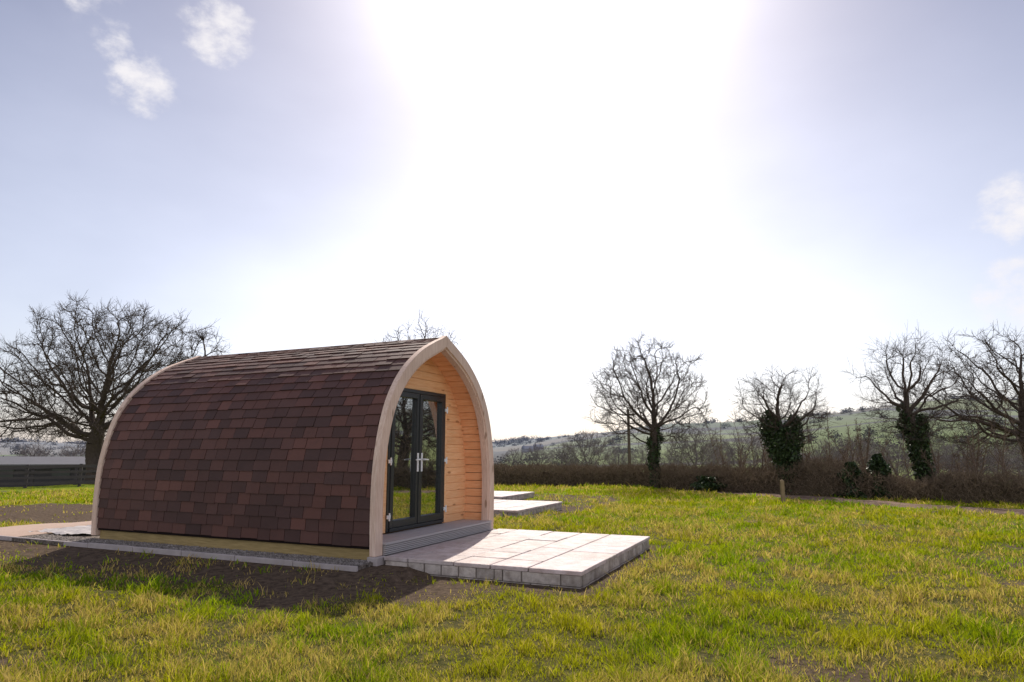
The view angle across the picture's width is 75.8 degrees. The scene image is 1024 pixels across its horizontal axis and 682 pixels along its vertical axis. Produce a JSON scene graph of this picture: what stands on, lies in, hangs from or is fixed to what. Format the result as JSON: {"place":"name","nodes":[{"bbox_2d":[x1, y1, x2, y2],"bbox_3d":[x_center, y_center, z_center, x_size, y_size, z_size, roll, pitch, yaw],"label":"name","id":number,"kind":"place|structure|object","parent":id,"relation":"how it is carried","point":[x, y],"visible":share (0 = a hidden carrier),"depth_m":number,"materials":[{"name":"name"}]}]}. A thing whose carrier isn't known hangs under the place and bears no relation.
{"place":"outdoors","nodes":[
{"label":"outdoors","id":0,"kind":"place"},
{"bbox_2d":[0,399,1023,681],"bbox_3d":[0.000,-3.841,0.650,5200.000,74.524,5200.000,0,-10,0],"label":"ground","id":1,"kind":"structure","parent":0,"point":[320,587],"depth_m":6.57,"materials":[{"name":"green plant"}]},
{"bbox_2d":[15,441,55,456],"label":"bare tree","id":2,"kind":"object","parent":1,"relation":"on","point":[29,450],"visible":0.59,"depth_m":137.74,"materials":[{"name":"grey plant"}]},
{"bbox_2d":[0,457,85,486],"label":"barn","id":3,"kind":"structure","parent":1,"relation":"on","point":[17,461],"depth_m":42.53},
{"bbox_2d":[0,469,70,476],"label":"windows","id":4,"kind":"structure","parent":3,"relation":"in","point":[53,474],"depth_m":42.50,"materials":[{"name":"black glass"}]},
{"bbox_2d":[0,521,90,536],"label":"footpath","id":5,"kind":"structure","parent":1,"relation":"on","point":[19,530],"depth_m":11.18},
{"bbox_2d":[0,464,95,486],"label":"rail fence","id":6,"kind":"object","parent":1,"relation":"on","point":[32,475],"visible":0.2,"depth_m":29.73,"materials":[{"name":"brown wood"}]},
{"bbox_2d":[0,464,97,487],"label":"rail fence","id":7,"kind":"object","parent":1,"relation":"on","point":[80,471],"visible":0.65,"depth_m":25.97,"materials":[{"name":"wood"}]},
{"bbox_2d":[44,447,84,456],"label":"bare tree","id":8,"kind":"object","parent":1,"relation":"on","point":[65,453],"visible":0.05,"depth_m":73.82,"materials":[{"name":"grey plant"}]},
{"bbox_2d":[58,442,85,456],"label":"bare tree","id":9,"kind":"object","parent":1,"relation":"on","point":[75,450],"visible":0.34,"depth_m":146.71,"materials":[{"name":"grey plant"}]},
{"bbox_2d":[0,290,230,483],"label":"bare oak tree","id":10,"kind":"object","parent":1,"relation":"on","point":[98,425],"visible":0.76,"depth_m":33.56,"materials":[{"name":"brown plant"}]},
{"bbox_2d":[0,533,372,571],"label":"gravel border","id":11,"kind":"object","parent":1,"relation":"on","point":[252,556],"visible":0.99,"depth_m":8.43,"materials":[{"name":"gravel"}]},
{"bbox_2d":[29,525,90,534],"bbox_3d":[-6.477,3.139,11.200,1.551,0.062,2.545,-5,-11,27],"label":"plastic sheet","id":12,"kind":"object","parent":11,"relation":"on","point":[76,530],"visible":0.24,"depth_m":10.39,"materials":[{"name":"white plastic"}]},
{"bbox_2d":[91,335,495,565],"bbox_3d":[-3.221,1.652,10.275,5.085,3.168,3.212,-4,-11,24],"label":"glamping pod","id":13,"kind":"object","parent":1,"relation":"on","point":[375,453],"visible":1,"depth_m":9.09,"materials":[{"name":"wood"}]},
{"bbox_2d":[388,392,444,528],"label":"door leaves","id":14,"kind":"structure","parent":13,"relation":"in","point":[416,517],"depth_m":9.42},
{"bbox_2d":[373,309,465,349],"bbox_3d":[-6.136,3.414,44.272,6.461,11.914,5.095,0,-10,0],"label":"bare ash tree","id":15,"kind":"object","parent":1,"relation":"on","point":[426,331],"visible":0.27,"depth_m":44.69,"materials":[{"name":"brown plant"}]},
{"bbox_2d":[0,482,1023,681],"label":"grass","id":16,"kind":"structure","parent":1,"relation":"on","point":[976,628],"depth_m":5.67,"materials":[{"name":"green plant"}]},
{"bbox_2d":[0,394,1023,471],"bbox_3d":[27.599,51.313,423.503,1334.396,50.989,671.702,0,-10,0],"label":"distant trees","id":17,"kind":"object","parent":1,"relation":"on","point":[542,439],"visible":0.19,"depth_m":349.87,"materials":[{"name":"green plant"}]},
{"bbox_2d":[501,448,524,466],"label":"bare tree","id":18,"kind":"object","parent":1,"relation":"on","point":[514,459],"visible":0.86,"depth_m":147.25,"materials":[{"name":"plant"}]},
{"bbox_2d":[384,529,649,588],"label":"paved patio","id":19,"kind":"structure","parent":1,"relation":"on","point":[561,559],"depth_m":7.71,"materials":[{"name":"stone"}]},
{"bbox_2d":[521,445,533,452],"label":"farmhouse","id":20,"kind":"object","parent":1,"relation":"on","point":[524,448],"visible":0.56,"depth_m":324.48,"materials":[{"name":"stone"}]},
{"bbox_2d":[524,442,552,466],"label":"bare tree","id":21,"kind":"object","parent":1,"relation":"on","point":[538,457],"visible":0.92,"depth_m":147.28,"materials":[{"name":"grey plant"}]},
{"bbox_2d":[533,444,543,449],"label":"farmhouse","id":22,"kind":"object","parent":1,"relation":"on","point":[539,447],"visible":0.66,"depth_m":344.59,"materials":[{"name":"stone"}]},
{"bbox_2d":[545,442,578,466],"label":"bare tree","id":23,"kind":"object","parent":1,"relation":"on","point":[558,458],"visible":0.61,"depth_m":157.07,"materials":[{"name":"grey plant"}]},
{"bbox_2d":[556,427,619,470],"bbox_3d":[6.917,10.934,61.102,6.042,5.839,6.037,-8,-13,40],"label":"bare tree","id":24,"kind":"object","parent":1,"relation":"on","point":[584,454],"visible":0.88,"depth_m":60.84,"materials":[{"name":"plant"}]},
{"bbox_2d":[603,444,636,467],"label":"bare tree","id":25,"kind":"object","parent":1,"relation":"on","point":[616,455],"visible":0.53,"depth_m":107.73,"materials":[{"name":"plant"}]},
{"bbox_2d":[622,409,631,464],"bbox_3d":[8.435,7.657,47.387,0.900,5.438,0.260,0,-10,0],"label":"utility pole","id":26,"kind":"object","parent":1,"relation":"on","point":[629,452],"visible":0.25,"depth_m":47.32,"materials":[{"name":"brown wood"}]},
{"bbox_2d":[631,443,660,465],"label":"bare tree","id":27,"kind":"object","parent":1,"relation":"on","point":[641,456],"visible":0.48,"depth_m":147.09,"materials":[{"name":"green plant"}]},
{"bbox_2d":[582,328,713,487],"bbox_3d":[5.215,2.523,25.578,5.290,6.346,4.453,0,-10,0],"label":"ivy clad tree","id":28,"kind":"object","parent":1,"relation":"on","point":[653,445],"visible":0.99,"depth_m":25.22,"materials":[{"name":"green plant"}]},
{"bbox_2d":[658,451,690,469],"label":"bare tree","id":29,"kind":"object","parent":1,"relation":"on","point":[663,461],"visible":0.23,"depth_m":103.25,"materials":[{"name":"plant"}]},
{"bbox_2d":[663,418,724,467],"bbox_3d":[16.936,10.509,61.078,5.954,6.868,7.486,-3,-10,15],"label":"bare tree","id":30,"kind":"object","parent":1,"relation":"on","point":[695,443],"visible":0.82,"depth_m":60.44,"materials":[{"name":"plant"}]},
{"bbox_2d":[690,475,727,491],"bbox_3d":[6.923,5.049,23.182,1.480,0.648,1.443,0,-10,0],"label":"ivy bush","id":31,"kind":"object","parent":1,"relation":"on","point":[702,483],"visible":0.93,"depth_m":22.80,"materials":[{"name":"green plant"}]},
{"bbox_2d":[692,438,735,464],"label":"bare tree","id":32,"kind":"object","parent":1,"relation":"on","point":[713,453],"visible":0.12,"depth_m":127.44,"materials":[{"name":"plant"}]},
{"bbox_2d":[703,425,772,469],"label":"bare tree","id":33,"kind":"object","parent":1,"relation":"on","point":[730,451],"visible":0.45,"depth_m":78.72,"materials":[{"name":"plant"}]},
{"bbox_2d":[494,455,1023,504],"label":"hedge","id":34,"kind":"object","parent":1,"relation":"on","point":[815,479],"visible":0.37,"depth_m":21.12,"materials":[{"name":"plant"}]},
{"bbox_2d":[780,480,785,502],"bbox_3d":[7.350,4.188,17.852,0.090,0.840,0.090,0,-10,0],"label":"marker post","id":35,"kind":"object","parent":1,"relation":"on","point":[782,489],"visible":0.8,"depth_m":17.83,"materials":[{"name":"brown wood"}]},
{"bbox_2d":[725,359,841,491],"bbox_3d":[8.897,2.811,21.679,4.093,4.510,2.893,0,-10,0],"label":"ivy clad tree","id":36,"kind":"object","parent":1,"relation":"on","point":[785,435],"visible":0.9,"depth_m":21.51,"materials":[{"name":"green plant"}]},
{"bbox_2d":[800,438,838,470],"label":"bare tree","id":37,"kind":"object","parent":1,"relation":"on","point":[821,443],"visible":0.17,"depth_m":107.82,"materials":[{"name":"green plant"}]},
{"bbox_2d":[832,461,869,498],"bbox_3d":[10.369,4.208,19.908,1.134,1.147,1.117,0,-10,0],"label":"ivy bush","id":38,"kind":"object","parent":1,"relation":"on","point":[853,465],"visible":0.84,"depth_m":19.79,"materials":[{"name":"green plant"}]},
{"bbox_2d":[814,432,887,468],"bbox_3d":[30.270,11.010,58.909,5.895,5.696,5.890,0,-10,-3],"label":"bare tree","id":39,"kind":"object","parent":1,"relation":"on","point":[840,445],"visible":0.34,"depth_m":58.70,"materials":[{"name":"plant"}]},
{"bbox_2d":[706,390,1023,484],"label":"sapling thicket","id":40,"kind":"object","parent":1,"relation":"on","point":[863,461],"visible":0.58,"depth_m":19.89,"materials":[{"name":"brown plant"}]},
{"bbox_2d":[854,444,894,466],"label":"bare tree","id":41,"kind":"object","parent":1,"relation":"on","point":[877,452],"visible":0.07,"depth_m":97.78,"materials":[{"name":"plant"}]},
{"bbox_2d":[864,453,891,499],"bbox_3d":[10.989,4.034,19.565,0.898,1.402,0.970,0,-10,0],"label":"ivy bush","id":42,"kind":"object","parent":1,"relation":"on","point":[877,463],"visible":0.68,"depth_m":19.47,"materials":[{"name":"green plant"}]},
{"bbox_2d":[857,434,932,477],"bbox_3d":[37.792,12.197,64.877,5.824,6.719,7.323,5,-11,-28],"label":"bare tree","id":43,"kind":"object","parent":1,"relation":"on","point":[889,450],"visible":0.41,"depth_m":64.66,"materials":[{"name":"green plant"}]},
{"bbox_2d":[837,322,988,482],"bbox_3d":[12.014,2.017,19.860,4.056,5.502,3.025,0,-10,0],"label":"ivy clad tree","id":44,"kind":"object","parent":1,"relation":"on","point":[914,427],"visible":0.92,"depth_m":19.68,"materials":[{"name":"green plant"}]},
{"bbox_2d":[908,435,961,477],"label":"bare tree","id":45,"kind":"object","parent":1,"relation":"on","point":[937,450],"visible":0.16,"depth_m":117.49,"materials":[{"name":"plant"}]},
{"bbox_2d":[894,320,1023,460],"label":"bare oak tree","id":46,"kind":"object","parent":1,"relation":"on","point":[1018,405],"visible":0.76,"depth_m":20.16,"materials":[{"name":"brown plant"}]},
{"bbox_2d":[933,438,988,475],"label":"bare tree","id":47,"kind":"object","parent":1,"relation":"on","point":[948,453],"visible":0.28,"depth_m":93.43,"materials":[{"name":"plant"}]},
{"bbox_2d":[936,432,1020,482],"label":"bare tree","id":48,"kind":"object","parent":1,"relation":"on","point":[992,459],"visible":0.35,"depth_m":68.51,"materials":[{"name":"plant"}]},
{"bbox_2d":[985,433,1023,481],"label":"bare tree","id":49,"kind":"object","parent":1,"relation":"on","point":[1015,455],"visible":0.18,"depth_m":83.73,"materials":[{"name":"plant"}]},
{"bbox_2d":[1007,442,1023,475],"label":"bare tree","id":50,"kind":"object","parent":1,"relation":"on","point":[1017,459],"visible":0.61,"depth_m":60.89,"materials":[{"name":"plant"}]},
{"bbox_2d":[0,0,1023,442],"label":"sky","id":51,"kind":"structure","parent":0,"point":[748,184],"materials":[{"name":"white"}]},
{"bbox_2d":[494,491,534,499],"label":"paved patio","id":52,"kind":"structure","parent":0,"point":[507,495],"depth_m":19.29,"materials":[{"name":"stone"}]},
{"bbox_2d":[494,499,562,516],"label":"paved patio","id":53,"kind":"structure","parent":0,"point":[516,508],"depth_m":15.01,"materials":[{"name":"stone"}]},
{"bbox_2d":[686,490,1023,515],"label":"dirt track","id":54,"kind":"structure","parent":0,"point":[995,510],"depth_m":17.57,"materials":[{"name":"soil"}]}
]}

